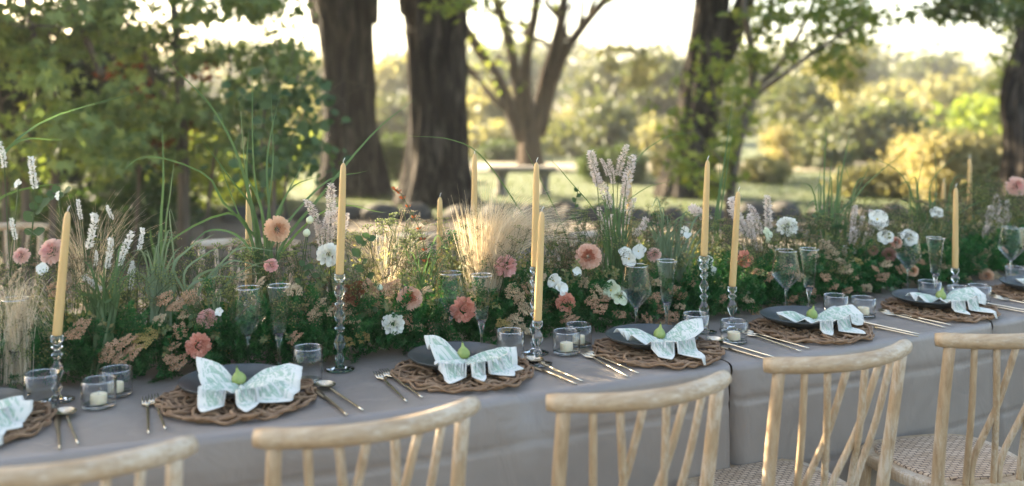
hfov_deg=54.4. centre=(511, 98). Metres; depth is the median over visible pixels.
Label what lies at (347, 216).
grass plume
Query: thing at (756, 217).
grass plume
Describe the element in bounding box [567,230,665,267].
dining chair
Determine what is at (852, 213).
grass plume
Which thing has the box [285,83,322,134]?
distant tree
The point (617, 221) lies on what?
grass tuft
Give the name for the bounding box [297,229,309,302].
flower bud
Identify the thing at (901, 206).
border stone
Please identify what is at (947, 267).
yarrow
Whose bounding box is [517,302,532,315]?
yarrow
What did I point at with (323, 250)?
flower
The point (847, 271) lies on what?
yarrow
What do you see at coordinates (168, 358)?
yarrow
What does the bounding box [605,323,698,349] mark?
plate
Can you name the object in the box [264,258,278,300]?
flower
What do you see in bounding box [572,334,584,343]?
tealight
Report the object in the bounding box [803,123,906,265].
grass tuft
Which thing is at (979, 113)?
distant tree
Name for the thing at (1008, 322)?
tablecloth
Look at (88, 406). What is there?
votive glass
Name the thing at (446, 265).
umbel sprig
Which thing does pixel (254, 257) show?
umbel sprig
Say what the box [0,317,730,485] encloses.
tablecloth
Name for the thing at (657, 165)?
golden shrub
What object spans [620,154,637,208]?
grass plume
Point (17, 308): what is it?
feather grass
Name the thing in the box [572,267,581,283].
flower
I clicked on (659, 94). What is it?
distant tree
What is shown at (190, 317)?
leafy sprig
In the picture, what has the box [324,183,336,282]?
grass plume
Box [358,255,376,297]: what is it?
umbel sprig
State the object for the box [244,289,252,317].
candlestick
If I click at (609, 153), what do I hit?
clipped bush
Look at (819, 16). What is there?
maple sapling
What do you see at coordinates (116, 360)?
yarrow
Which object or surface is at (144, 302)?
umbel sprig
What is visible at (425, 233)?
dining chair
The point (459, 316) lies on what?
flower
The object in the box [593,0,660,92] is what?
hanging bough
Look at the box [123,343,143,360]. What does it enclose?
yarrow
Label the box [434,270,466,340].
wine glass
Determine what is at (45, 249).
flower
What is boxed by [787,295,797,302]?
yarrow
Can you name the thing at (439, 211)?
candle
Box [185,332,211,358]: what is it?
flower
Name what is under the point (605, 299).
yarrow
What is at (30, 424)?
placemat
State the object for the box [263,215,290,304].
flower
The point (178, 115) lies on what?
maple tree
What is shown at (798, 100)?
distant tree
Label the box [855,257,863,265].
yarrow
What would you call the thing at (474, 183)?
candle
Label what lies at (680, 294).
yarrow
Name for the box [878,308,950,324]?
fork
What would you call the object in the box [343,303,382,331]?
leafy sprig
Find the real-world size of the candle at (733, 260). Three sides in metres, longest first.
0.319 x 0.023 x 0.023 m
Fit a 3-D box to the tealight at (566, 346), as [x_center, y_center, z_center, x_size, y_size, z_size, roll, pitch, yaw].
[0.158,0.715,2.895,0.038,0.029,0.038,0,0,0]
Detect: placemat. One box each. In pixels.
[2,401,57,443]
[153,378,316,425]
[390,356,534,393]
[591,336,725,369]
[748,318,874,344]
[881,297,1000,322]
[989,283,1023,300]
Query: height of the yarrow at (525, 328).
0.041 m
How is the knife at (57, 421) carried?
on the tablecloth at (511, 437)
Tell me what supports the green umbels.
on the tablecloth at (511, 437)
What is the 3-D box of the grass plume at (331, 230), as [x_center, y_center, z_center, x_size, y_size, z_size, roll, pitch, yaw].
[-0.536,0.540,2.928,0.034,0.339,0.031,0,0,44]
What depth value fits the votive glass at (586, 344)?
2.96 m
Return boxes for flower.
[3,179,21,335]
[12,248,30,313]
[36,262,48,333]
[38,238,65,323]
[55,191,63,321]
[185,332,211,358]
[196,309,216,328]
[215,307,222,317]
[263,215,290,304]
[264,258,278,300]
[316,243,336,300]
[343,281,364,310]
[381,312,404,334]
[396,286,422,310]
[449,296,476,322]
[494,254,516,297]
[548,273,560,288]
[555,292,575,311]
[556,281,567,295]
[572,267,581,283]
[575,243,601,278]
[603,279,620,299]
[611,290,626,304]
[618,246,631,278]
[621,250,635,276]
[632,244,646,286]
[647,248,661,261]
[680,226,691,251]
[707,266,716,275]
[737,250,753,267]
[762,227,772,255]
[776,217,797,263]
[864,209,888,255]
[867,245,878,258]
[877,230,893,244]
[881,247,896,261]
[889,237,902,248]
[900,229,918,247]
[909,265,918,276]
[930,207,942,242]
[978,268,994,280]
[1005,176,1023,223]
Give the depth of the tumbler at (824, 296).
3.28 m
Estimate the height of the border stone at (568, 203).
0.294 m
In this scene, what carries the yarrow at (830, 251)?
on the fern foliage at (77, 357)
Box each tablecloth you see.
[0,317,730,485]
[581,290,992,485]
[856,266,1023,455]
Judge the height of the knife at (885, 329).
0.009 m
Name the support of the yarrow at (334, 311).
on the fern foliage at (77, 357)
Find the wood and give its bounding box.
[136,25,1001,114]
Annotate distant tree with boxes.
[215,80,293,145]
[282,50,321,93]
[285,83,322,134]
[293,130,322,170]
[375,45,407,98]
[376,90,407,139]
[467,76,513,127]
[468,40,556,116]
[468,117,517,158]
[541,116,586,157]
[556,47,635,118]
[562,85,646,155]
[613,39,684,124]
[629,111,674,152]
[719,47,785,136]
[750,71,849,148]
[751,120,862,168]
[804,92,930,162]
[807,39,897,104]
[849,76,926,110]
[880,99,943,134]
[881,41,983,109]
[901,68,988,131]
[927,90,1001,138]
[967,66,1002,102]
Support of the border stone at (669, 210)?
on the ground at (237, 227)
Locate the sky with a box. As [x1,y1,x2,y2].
[0,0,1015,101]
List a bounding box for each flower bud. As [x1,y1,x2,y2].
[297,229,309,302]
[300,216,313,304]
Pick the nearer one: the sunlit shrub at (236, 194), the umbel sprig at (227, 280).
the umbel sprig at (227, 280)
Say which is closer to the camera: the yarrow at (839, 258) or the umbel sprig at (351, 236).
the umbel sprig at (351, 236)
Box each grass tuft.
[0,92,136,199]
[65,243,136,373]
[122,62,410,337]
[129,209,186,365]
[150,125,175,318]
[172,234,282,357]
[309,258,347,311]
[394,235,450,338]
[417,132,690,284]
[597,193,634,317]
[644,198,713,306]
[713,79,735,274]
[738,246,790,284]
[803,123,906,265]
[861,133,1015,250]
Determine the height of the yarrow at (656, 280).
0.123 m
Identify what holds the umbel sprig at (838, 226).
on the fern foliage at (77, 357)
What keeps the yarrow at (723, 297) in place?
on the tablecloth at (750, 391)
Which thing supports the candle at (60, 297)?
on the candlestick at (56, 347)
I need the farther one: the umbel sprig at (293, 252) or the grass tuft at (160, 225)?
the umbel sprig at (293, 252)
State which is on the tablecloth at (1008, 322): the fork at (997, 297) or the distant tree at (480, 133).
the fork at (997, 297)
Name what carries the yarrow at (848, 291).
on the tablecloth at (750, 391)
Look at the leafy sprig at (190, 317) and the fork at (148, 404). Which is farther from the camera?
the leafy sprig at (190, 317)
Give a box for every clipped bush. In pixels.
[379,130,405,180]
[470,135,517,161]
[574,140,655,182]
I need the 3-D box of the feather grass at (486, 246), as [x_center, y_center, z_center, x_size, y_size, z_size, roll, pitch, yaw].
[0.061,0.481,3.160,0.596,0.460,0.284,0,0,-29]
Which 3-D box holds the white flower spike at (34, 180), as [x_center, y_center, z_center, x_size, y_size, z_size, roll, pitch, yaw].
[-1.270,0.429,2.607,0.061,0.563,0.031,0,0,0]
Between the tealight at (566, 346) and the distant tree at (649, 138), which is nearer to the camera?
the tealight at (566, 346)
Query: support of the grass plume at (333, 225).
on the tablecloth at (511, 437)
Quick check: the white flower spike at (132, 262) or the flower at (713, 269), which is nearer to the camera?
the white flower spike at (132, 262)
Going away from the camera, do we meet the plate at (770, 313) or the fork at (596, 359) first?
the fork at (596, 359)
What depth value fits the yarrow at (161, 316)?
2.63 m
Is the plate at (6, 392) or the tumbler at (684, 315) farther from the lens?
the tumbler at (684, 315)
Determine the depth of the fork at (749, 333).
3.05 m
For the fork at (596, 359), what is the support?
on the tablecloth at (511, 437)
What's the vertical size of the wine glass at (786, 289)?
0.231 m
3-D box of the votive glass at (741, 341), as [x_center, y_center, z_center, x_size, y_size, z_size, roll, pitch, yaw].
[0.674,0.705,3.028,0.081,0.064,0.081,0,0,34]
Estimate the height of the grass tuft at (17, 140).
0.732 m
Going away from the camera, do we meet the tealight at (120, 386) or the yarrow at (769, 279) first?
the tealight at (120, 386)
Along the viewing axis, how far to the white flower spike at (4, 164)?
2.59 m
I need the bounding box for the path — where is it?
[199,162,899,170]
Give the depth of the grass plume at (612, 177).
3.34 m
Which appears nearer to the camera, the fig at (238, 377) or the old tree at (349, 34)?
the fig at (238, 377)
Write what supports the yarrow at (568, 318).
on the tablecloth at (511, 437)
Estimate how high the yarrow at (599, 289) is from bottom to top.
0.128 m
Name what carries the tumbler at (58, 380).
on the tablecloth at (511, 437)
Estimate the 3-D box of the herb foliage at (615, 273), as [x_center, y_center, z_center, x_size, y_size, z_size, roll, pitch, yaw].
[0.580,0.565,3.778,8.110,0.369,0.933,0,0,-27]
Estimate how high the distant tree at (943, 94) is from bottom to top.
3.014 m
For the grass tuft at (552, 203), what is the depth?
3.31 m
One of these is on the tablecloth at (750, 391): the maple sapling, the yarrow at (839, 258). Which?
the yarrow at (839, 258)
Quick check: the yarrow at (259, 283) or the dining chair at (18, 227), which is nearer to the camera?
the yarrow at (259, 283)
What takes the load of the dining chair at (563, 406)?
on the ground at (237, 227)
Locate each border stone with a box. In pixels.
[190,208,205,221]
[219,205,245,220]
[256,205,287,219]
[293,204,320,220]
[333,205,362,219]
[360,203,400,220]
[398,203,432,220]
[443,205,470,219]
[480,204,508,219]
[514,204,544,220]
[548,200,582,220]
[583,204,617,220]
[624,208,651,220]
[662,206,686,220]
[694,205,723,220]
[740,202,775,220]
[771,201,801,219]
[805,207,834,219]
[847,207,872,220]
[881,203,906,219]
[959,203,990,219]
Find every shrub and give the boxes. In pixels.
[0,161,129,273]
[56,164,210,263]
[138,122,256,209]
[196,0,394,287]
[201,152,304,205]
[646,144,668,177]
[738,154,795,183]
[756,121,809,176]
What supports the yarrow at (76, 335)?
on the fern foliage at (77, 357)
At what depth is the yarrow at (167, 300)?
2.66 m
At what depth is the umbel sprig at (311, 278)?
2.92 m
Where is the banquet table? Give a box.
[611,319,732,409]
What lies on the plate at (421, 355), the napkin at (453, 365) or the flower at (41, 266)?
the napkin at (453, 365)
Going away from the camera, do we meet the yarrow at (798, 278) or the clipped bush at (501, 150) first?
the yarrow at (798, 278)
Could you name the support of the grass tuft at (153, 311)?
on the fern foliage at (77, 357)
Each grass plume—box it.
[303,199,322,305]
[314,224,326,304]
[320,211,332,279]
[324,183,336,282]
[326,226,333,287]
[331,206,337,244]
[345,213,349,237]
[586,150,602,269]
[590,171,612,212]
[597,207,606,234]
[599,158,609,214]
[606,159,614,193]
[608,214,613,238]
[615,144,629,267]
[618,182,628,226]
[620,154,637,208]
[625,198,636,277]
[632,217,648,278]
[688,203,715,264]
[727,196,746,245]
[727,208,749,246]
[746,213,756,248]
[747,204,762,250]
[763,195,772,254]
[848,227,857,257]
[850,205,857,256]
[855,215,865,256]
[859,224,874,255]
[982,224,990,237]
[984,205,993,231]
[992,194,1002,226]
[1001,200,1010,228]
[1002,213,1010,232]
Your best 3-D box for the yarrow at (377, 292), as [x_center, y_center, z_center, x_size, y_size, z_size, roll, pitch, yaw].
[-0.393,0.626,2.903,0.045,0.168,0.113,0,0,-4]
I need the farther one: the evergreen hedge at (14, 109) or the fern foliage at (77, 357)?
the evergreen hedge at (14, 109)
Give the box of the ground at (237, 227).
[0,103,996,323]
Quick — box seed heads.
[0,177,1023,339]
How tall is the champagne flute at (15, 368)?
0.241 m
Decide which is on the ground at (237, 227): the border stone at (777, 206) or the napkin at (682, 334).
the border stone at (777, 206)
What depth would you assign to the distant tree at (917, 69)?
49.33 m
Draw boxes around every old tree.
[306,0,394,198]
[392,0,482,208]
[651,0,755,199]
[996,5,1023,215]
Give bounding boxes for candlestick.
[39,334,74,404]
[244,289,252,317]
[325,274,354,372]
[521,267,548,355]
[528,320,551,366]
[699,256,716,334]
[719,286,742,332]
[951,268,959,289]
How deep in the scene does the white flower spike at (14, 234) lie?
2.59 m
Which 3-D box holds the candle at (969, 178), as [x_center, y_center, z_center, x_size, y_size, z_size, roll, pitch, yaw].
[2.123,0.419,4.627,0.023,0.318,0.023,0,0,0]
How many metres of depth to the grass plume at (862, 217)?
3.89 m
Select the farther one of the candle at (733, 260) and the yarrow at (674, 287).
the yarrow at (674, 287)
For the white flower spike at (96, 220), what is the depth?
2.67 m
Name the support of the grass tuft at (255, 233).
on the tablecloth at (511, 437)
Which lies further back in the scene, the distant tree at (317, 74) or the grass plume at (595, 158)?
the distant tree at (317, 74)
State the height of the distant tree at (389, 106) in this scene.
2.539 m
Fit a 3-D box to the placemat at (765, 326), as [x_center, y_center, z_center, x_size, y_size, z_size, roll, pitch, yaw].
[0.951,0.729,3.170,0.390,0.030,0.386,0,0,-9]
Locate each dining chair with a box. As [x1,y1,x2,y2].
[0,222,49,328]
[0,435,197,485]
[192,238,300,307]
[252,396,480,485]
[371,232,467,292]
[546,370,731,485]
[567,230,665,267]
[685,339,912,485]
[859,332,1023,485]
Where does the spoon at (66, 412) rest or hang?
on the tablecloth at (511, 437)
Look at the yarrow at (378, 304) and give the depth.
2.87 m
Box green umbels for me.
[0,165,1023,364]
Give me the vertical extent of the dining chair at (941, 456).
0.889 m
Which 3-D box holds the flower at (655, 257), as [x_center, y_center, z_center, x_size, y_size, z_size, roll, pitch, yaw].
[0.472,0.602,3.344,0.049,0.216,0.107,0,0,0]
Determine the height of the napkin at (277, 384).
0.073 m
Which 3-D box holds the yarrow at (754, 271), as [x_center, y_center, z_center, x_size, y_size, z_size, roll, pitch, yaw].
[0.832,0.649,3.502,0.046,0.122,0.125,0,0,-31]
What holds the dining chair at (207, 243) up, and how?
on the ground at (237, 227)
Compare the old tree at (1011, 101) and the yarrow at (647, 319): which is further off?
the old tree at (1011, 101)
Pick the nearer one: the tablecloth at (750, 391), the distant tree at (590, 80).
the tablecloth at (750, 391)
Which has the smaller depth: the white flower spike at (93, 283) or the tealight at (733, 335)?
the white flower spike at (93, 283)
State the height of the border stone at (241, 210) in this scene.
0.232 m
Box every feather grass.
[0,266,71,384]
[22,189,165,327]
[326,212,451,312]
[445,181,592,325]
[856,207,943,246]
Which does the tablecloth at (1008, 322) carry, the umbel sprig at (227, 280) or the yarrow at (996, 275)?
the yarrow at (996, 275)
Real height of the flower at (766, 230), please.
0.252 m
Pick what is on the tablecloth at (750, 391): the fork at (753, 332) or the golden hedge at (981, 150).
the fork at (753, 332)
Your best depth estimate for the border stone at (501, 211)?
12.41 m
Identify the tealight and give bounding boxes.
[90,391,106,404]
[108,380,123,392]
[560,340,572,351]
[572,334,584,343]
[727,331,739,340]
[858,305,868,314]
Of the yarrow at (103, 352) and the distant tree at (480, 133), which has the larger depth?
the distant tree at (480, 133)
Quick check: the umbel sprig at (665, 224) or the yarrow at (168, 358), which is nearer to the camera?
the yarrow at (168, 358)
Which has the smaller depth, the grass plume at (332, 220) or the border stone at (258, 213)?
the grass plume at (332, 220)
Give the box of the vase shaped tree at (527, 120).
[381,0,661,165]
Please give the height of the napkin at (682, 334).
0.082 m
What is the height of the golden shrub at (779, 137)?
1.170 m
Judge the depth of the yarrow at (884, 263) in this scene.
3.77 m
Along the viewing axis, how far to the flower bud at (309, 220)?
2.90 m
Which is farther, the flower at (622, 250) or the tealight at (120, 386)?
the flower at (622, 250)
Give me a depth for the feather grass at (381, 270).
3.03 m
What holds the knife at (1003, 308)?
on the tablecloth at (1008, 322)
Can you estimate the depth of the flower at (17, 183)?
2.63 m
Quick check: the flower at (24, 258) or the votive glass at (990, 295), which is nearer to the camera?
the flower at (24, 258)
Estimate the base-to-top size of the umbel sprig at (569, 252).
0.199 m
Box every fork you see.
[142,396,152,433]
[148,393,165,429]
[373,371,406,401]
[379,368,422,397]
[579,350,627,376]
[581,348,638,372]
[739,329,800,351]
[740,328,808,348]
[877,309,945,327]
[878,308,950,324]
[992,295,1023,303]
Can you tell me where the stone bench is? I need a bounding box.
[489,166,556,195]
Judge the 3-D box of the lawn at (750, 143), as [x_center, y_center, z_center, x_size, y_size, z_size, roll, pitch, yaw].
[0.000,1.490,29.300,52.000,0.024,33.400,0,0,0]
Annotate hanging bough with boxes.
[418,0,490,26]
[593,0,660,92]
[796,20,876,115]
[901,0,1023,37]
[973,13,1020,101]
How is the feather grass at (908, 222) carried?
on the tablecloth at (1008, 322)
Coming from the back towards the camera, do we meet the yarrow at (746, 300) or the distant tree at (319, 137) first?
the distant tree at (319, 137)
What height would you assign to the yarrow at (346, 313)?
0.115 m
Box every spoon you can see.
[56,407,78,443]
[316,380,363,410]
[525,356,582,381]
[706,336,774,356]
[864,321,919,334]
[986,302,1023,309]
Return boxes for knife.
[54,414,60,449]
[314,389,347,415]
[530,365,576,384]
[721,346,763,358]
[873,326,918,336]
[997,306,1023,312]
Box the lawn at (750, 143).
[49,132,996,216]
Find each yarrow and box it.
[9,267,23,323]
[45,280,69,351]
[64,327,85,339]
[73,318,92,341]
[98,347,113,362]
[104,338,122,354]
[111,352,130,363]
[119,333,137,347]
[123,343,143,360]
[131,332,153,350]
[142,325,157,341]
[152,313,165,325]
[156,290,172,313]
[162,354,175,364]
[165,301,185,325]
[167,342,181,352]
[168,353,187,371]
[172,321,189,339]
[177,309,190,324]
[178,289,198,320]
[223,270,248,323]
[255,276,265,321]
[283,283,302,319]
[287,331,303,345]
[307,309,322,320]
[312,297,326,310]
[324,307,335,321]
[331,299,349,309]
[342,309,355,324]
[344,336,355,346]
[355,331,369,343]
[358,278,374,314]
[368,286,382,299]
[374,298,391,308]
[380,282,394,299]
[386,278,401,294]
[403,313,412,324]
[407,322,423,331]
[420,285,432,304]
[463,282,475,295]
[495,317,511,333]
[502,283,519,307]
[506,313,523,326]
[512,292,525,307]
[513,323,529,335]
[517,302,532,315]
[522,282,532,293]
[559,311,571,323]
[567,315,579,323]
[578,277,588,288]
[584,296,599,305]
[589,284,603,298]
[591,303,608,315]
[599,295,611,302]
[612,310,625,319]
[638,312,652,322]
[645,278,661,290]
[646,292,660,304]
[652,316,671,324]
[654,304,664,313]
[664,310,679,322]
[666,285,680,294]
[671,303,685,310]
[677,291,686,299]
[714,294,727,302]
[740,293,754,303]
[751,268,763,276]
[760,271,773,282]
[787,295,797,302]
[794,271,805,281]
[802,250,818,289]
[817,239,831,253]
[819,273,831,281]
[824,247,839,265]
[827,282,838,290]
[835,257,845,265]
[835,264,853,273]
[839,287,852,294]
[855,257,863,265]
[857,283,872,291]
[871,265,879,271]
[875,272,890,281]
[878,260,892,267]
[895,264,905,273]
[916,258,926,264]
[940,262,951,269]
[993,271,1001,279]
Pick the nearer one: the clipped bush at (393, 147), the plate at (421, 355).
the plate at (421, 355)
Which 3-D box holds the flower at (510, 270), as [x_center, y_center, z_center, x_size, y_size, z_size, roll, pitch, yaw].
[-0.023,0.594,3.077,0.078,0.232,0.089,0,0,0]
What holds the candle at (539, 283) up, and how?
on the candlestick at (537, 337)
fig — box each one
[232,365,245,384]
[457,340,469,358]
[653,322,664,338]
[806,304,817,318]
[936,286,945,299]
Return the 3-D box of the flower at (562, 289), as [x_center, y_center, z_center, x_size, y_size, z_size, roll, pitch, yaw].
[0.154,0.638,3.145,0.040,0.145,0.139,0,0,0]
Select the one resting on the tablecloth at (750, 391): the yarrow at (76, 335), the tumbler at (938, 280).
the tumbler at (938, 280)
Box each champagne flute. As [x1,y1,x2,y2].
[0,296,30,395]
[266,283,291,364]
[470,273,492,344]
[656,259,677,324]
[800,247,819,308]
[925,236,945,296]
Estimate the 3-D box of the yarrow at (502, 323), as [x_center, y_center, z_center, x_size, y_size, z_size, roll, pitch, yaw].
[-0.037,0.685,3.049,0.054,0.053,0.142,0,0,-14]
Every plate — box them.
[0,387,27,399]
[177,363,276,398]
[407,341,499,370]
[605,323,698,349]
[760,305,836,328]
[891,288,966,308]
[998,275,1023,290]
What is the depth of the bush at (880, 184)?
15.19 m
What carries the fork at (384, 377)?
on the tablecloth at (511, 437)
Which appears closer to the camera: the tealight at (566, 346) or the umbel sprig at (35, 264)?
the umbel sprig at (35, 264)
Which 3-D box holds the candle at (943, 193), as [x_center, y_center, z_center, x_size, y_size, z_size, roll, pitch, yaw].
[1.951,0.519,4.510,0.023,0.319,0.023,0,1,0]
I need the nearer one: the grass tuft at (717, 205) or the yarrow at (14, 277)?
the yarrow at (14, 277)
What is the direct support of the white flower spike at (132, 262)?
on the tablecloth at (511, 437)
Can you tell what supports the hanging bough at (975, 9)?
attached to the maple sapling
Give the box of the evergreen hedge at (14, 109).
[0,9,203,211]
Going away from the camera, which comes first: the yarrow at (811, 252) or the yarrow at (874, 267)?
the yarrow at (811, 252)
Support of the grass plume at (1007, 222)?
on the tablecloth at (1008, 322)
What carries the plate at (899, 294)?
on the placemat at (897, 306)
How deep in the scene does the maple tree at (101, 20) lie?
6.91 m
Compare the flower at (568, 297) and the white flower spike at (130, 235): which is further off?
the flower at (568, 297)
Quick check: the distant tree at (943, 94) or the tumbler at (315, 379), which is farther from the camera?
the distant tree at (943, 94)
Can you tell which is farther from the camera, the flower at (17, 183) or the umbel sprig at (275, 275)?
the umbel sprig at (275, 275)
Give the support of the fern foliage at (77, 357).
on the banquet table
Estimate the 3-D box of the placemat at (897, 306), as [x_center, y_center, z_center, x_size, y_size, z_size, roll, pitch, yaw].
[1.494,0.729,3.475,0.386,0.030,0.391,0,0,39]
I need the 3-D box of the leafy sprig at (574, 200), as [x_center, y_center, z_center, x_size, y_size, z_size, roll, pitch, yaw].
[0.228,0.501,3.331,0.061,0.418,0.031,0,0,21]
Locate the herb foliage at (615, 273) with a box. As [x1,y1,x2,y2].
[0,184,1023,360]
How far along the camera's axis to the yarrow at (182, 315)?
2.66 m
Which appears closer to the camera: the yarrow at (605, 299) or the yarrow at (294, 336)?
the yarrow at (294, 336)
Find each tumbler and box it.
[23,368,59,416]
[292,343,322,385]
[496,327,524,363]
[683,311,708,342]
[823,293,847,307]
[918,279,941,307]
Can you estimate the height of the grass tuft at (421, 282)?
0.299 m
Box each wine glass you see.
[229,285,266,362]
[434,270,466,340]
[620,263,651,328]
[771,249,800,304]
[895,232,921,287]
[998,226,1023,275]
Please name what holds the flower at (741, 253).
on the fern foliage at (77, 357)
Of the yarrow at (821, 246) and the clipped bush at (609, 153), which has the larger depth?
the clipped bush at (609, 153)
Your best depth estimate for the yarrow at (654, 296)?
3.24 m
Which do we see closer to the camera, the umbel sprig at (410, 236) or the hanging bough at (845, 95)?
the umbel sprig at (410, 236)
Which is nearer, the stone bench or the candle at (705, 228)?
the candle at (705, 228)
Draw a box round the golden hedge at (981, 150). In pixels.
[877,122,1002,206]
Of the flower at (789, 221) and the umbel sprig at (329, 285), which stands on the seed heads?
the umbel sprig at (329, 285)
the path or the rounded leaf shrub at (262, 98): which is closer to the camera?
the rounded leaf shrub at (262, 98)
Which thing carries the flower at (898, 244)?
on the fern foliage at (77, 357)
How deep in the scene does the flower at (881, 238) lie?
3.83 m
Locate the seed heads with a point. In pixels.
(410, 225)
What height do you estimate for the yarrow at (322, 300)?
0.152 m
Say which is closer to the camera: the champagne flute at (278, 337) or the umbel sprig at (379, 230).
the champagne flute at (278, 337)
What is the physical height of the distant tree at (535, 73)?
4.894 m
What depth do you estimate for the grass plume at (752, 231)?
3.60 m
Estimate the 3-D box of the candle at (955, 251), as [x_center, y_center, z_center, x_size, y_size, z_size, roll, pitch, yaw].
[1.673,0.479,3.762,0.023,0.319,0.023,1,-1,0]
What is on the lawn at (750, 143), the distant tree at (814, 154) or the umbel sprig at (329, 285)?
the distant tree at (814, 154)
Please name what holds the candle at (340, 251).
on the candlestick at (339, 341)
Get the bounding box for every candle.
[52,206,70,335]
[245,185,251,288]
[336,158,345,274]
[436,194,442,289]
[471,152,477,238]
[531,158,538,266]
[534,206,543,320]
[627,165,631,248]
[700,156,709,256]
[729,187,739,286]
[941,179,945,229]
[952,184,958,268]
[967,155,971,222]
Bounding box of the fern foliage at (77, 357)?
[0,217,1023,388]
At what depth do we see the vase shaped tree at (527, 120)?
20.88 m
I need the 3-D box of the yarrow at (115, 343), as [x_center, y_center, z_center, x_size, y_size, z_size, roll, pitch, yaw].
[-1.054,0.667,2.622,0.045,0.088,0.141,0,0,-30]
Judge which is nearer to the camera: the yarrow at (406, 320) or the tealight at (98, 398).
the tealight at (98, 398)
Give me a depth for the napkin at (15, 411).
2.21 m
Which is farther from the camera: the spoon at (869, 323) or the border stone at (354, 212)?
the border stone at (354, 212)
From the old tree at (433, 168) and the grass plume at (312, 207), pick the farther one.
the old tree at (433, 168)
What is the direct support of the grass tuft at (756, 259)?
on the tablecloth at (750, 391)
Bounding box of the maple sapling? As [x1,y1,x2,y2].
[639,0,905,247]
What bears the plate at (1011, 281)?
on the placemat at (1001, 289)
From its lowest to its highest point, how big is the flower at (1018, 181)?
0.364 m
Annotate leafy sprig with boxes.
[23,185,70,311]
[181,305,197,330]
[293,260,318,296]
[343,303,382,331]
[351,232,375,298]
[391,186,429,282]
[571,186,584,277]
[808,210,823,259]
[965,210,980,238]
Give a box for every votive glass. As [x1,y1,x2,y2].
[80,375,116,410]
[98,364,132,398]
[552,328,579,355]
[565,321,591,348]
[720,318,747,344]
[851,295,875,318]
[967,283,991,304]
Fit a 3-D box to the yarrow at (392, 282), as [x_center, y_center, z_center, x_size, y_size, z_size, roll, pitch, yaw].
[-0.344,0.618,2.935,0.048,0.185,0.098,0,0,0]
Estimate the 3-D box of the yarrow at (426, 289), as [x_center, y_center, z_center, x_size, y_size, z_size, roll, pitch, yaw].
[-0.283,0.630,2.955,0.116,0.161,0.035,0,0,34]
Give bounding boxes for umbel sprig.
[30,250,58,323]
[109,287,133,317]
[134,297,148,322]
[135,291,148,321]
[181,242,209,289]
[199,271,230,321]
[212,237,251,289]
[241,253,270,304]
[258,268,280,320]
[279,244,302,298]
[298,266,319,302]
[322,276,335,291]
[330,230,357,271]
[352,224,387,285]
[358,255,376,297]
[375,212,399,275]
[391,250,416,287]
[392,252,420,284]
[404,228,425,277]
[418,242,449,280]
[421,255,450,286]
[445,224,482,283]
[547,260,569,275]
[553,251,574,279]
[564,242,587,267]
[647,213,671,236]
[710,218,730,262]
[776,246,797,268]
[783,233,802,256]
[821,218,845,262]
[828,238,850,261]
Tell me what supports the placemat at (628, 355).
on the tablecloth at (511, 437)
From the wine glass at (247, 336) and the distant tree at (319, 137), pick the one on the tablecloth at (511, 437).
the wine glass at (247, 336)
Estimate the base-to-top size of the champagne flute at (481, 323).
0.241 m
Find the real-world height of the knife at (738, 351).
0.009 m
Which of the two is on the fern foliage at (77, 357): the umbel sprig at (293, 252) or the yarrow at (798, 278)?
the umbel sprig at (293, 252)
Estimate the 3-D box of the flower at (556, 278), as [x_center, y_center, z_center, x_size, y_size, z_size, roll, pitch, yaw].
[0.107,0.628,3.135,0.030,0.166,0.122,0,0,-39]
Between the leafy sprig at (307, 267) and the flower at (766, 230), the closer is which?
the leafy sprig at (307, 267)
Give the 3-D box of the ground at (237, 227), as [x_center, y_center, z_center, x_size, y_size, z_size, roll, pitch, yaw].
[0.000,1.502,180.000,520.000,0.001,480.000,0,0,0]
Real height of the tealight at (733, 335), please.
0.029 m
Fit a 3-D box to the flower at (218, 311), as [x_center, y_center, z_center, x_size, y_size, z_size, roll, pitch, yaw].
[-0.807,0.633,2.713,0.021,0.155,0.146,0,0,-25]
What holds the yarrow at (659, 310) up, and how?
on the tablecloth at (750, 391)
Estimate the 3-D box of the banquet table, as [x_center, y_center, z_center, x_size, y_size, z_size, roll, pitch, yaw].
[0.833,1.123,3.571,1.080,0.735,1.127,0,0,-29]
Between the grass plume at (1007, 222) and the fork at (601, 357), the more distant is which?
the grass plume at (1007, 222)
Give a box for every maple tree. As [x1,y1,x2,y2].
[0,0,173,306]
[13,0,332,282]
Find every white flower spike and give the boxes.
[0,141,12,302]
[9,218,18,292]
[23,156,37,310]
[76,199,88,305]
[82,212,98,311]
[82,275,107,318]
[93,250,98,288]
[104,237,115,285]
[106,205,117,329]
[116,230,133,285]
[127,261,133,323]
[127,262,135,331]
[137,227,145,320]
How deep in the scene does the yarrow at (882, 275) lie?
3.75 m
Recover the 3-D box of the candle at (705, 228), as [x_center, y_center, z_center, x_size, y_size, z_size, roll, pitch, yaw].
[0.615,0.339,3.162,0.023,0.319,0.023,2,-1,0]
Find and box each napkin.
[0,395,32,445]
[196,357,302,411]
[424,335,523,383]
[614,318,705,364]
[776,304,865,335]
[905,287,997,318]
[1016,278,1023,283]
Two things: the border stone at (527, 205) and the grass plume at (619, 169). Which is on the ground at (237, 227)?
the border stone at (527, 205)

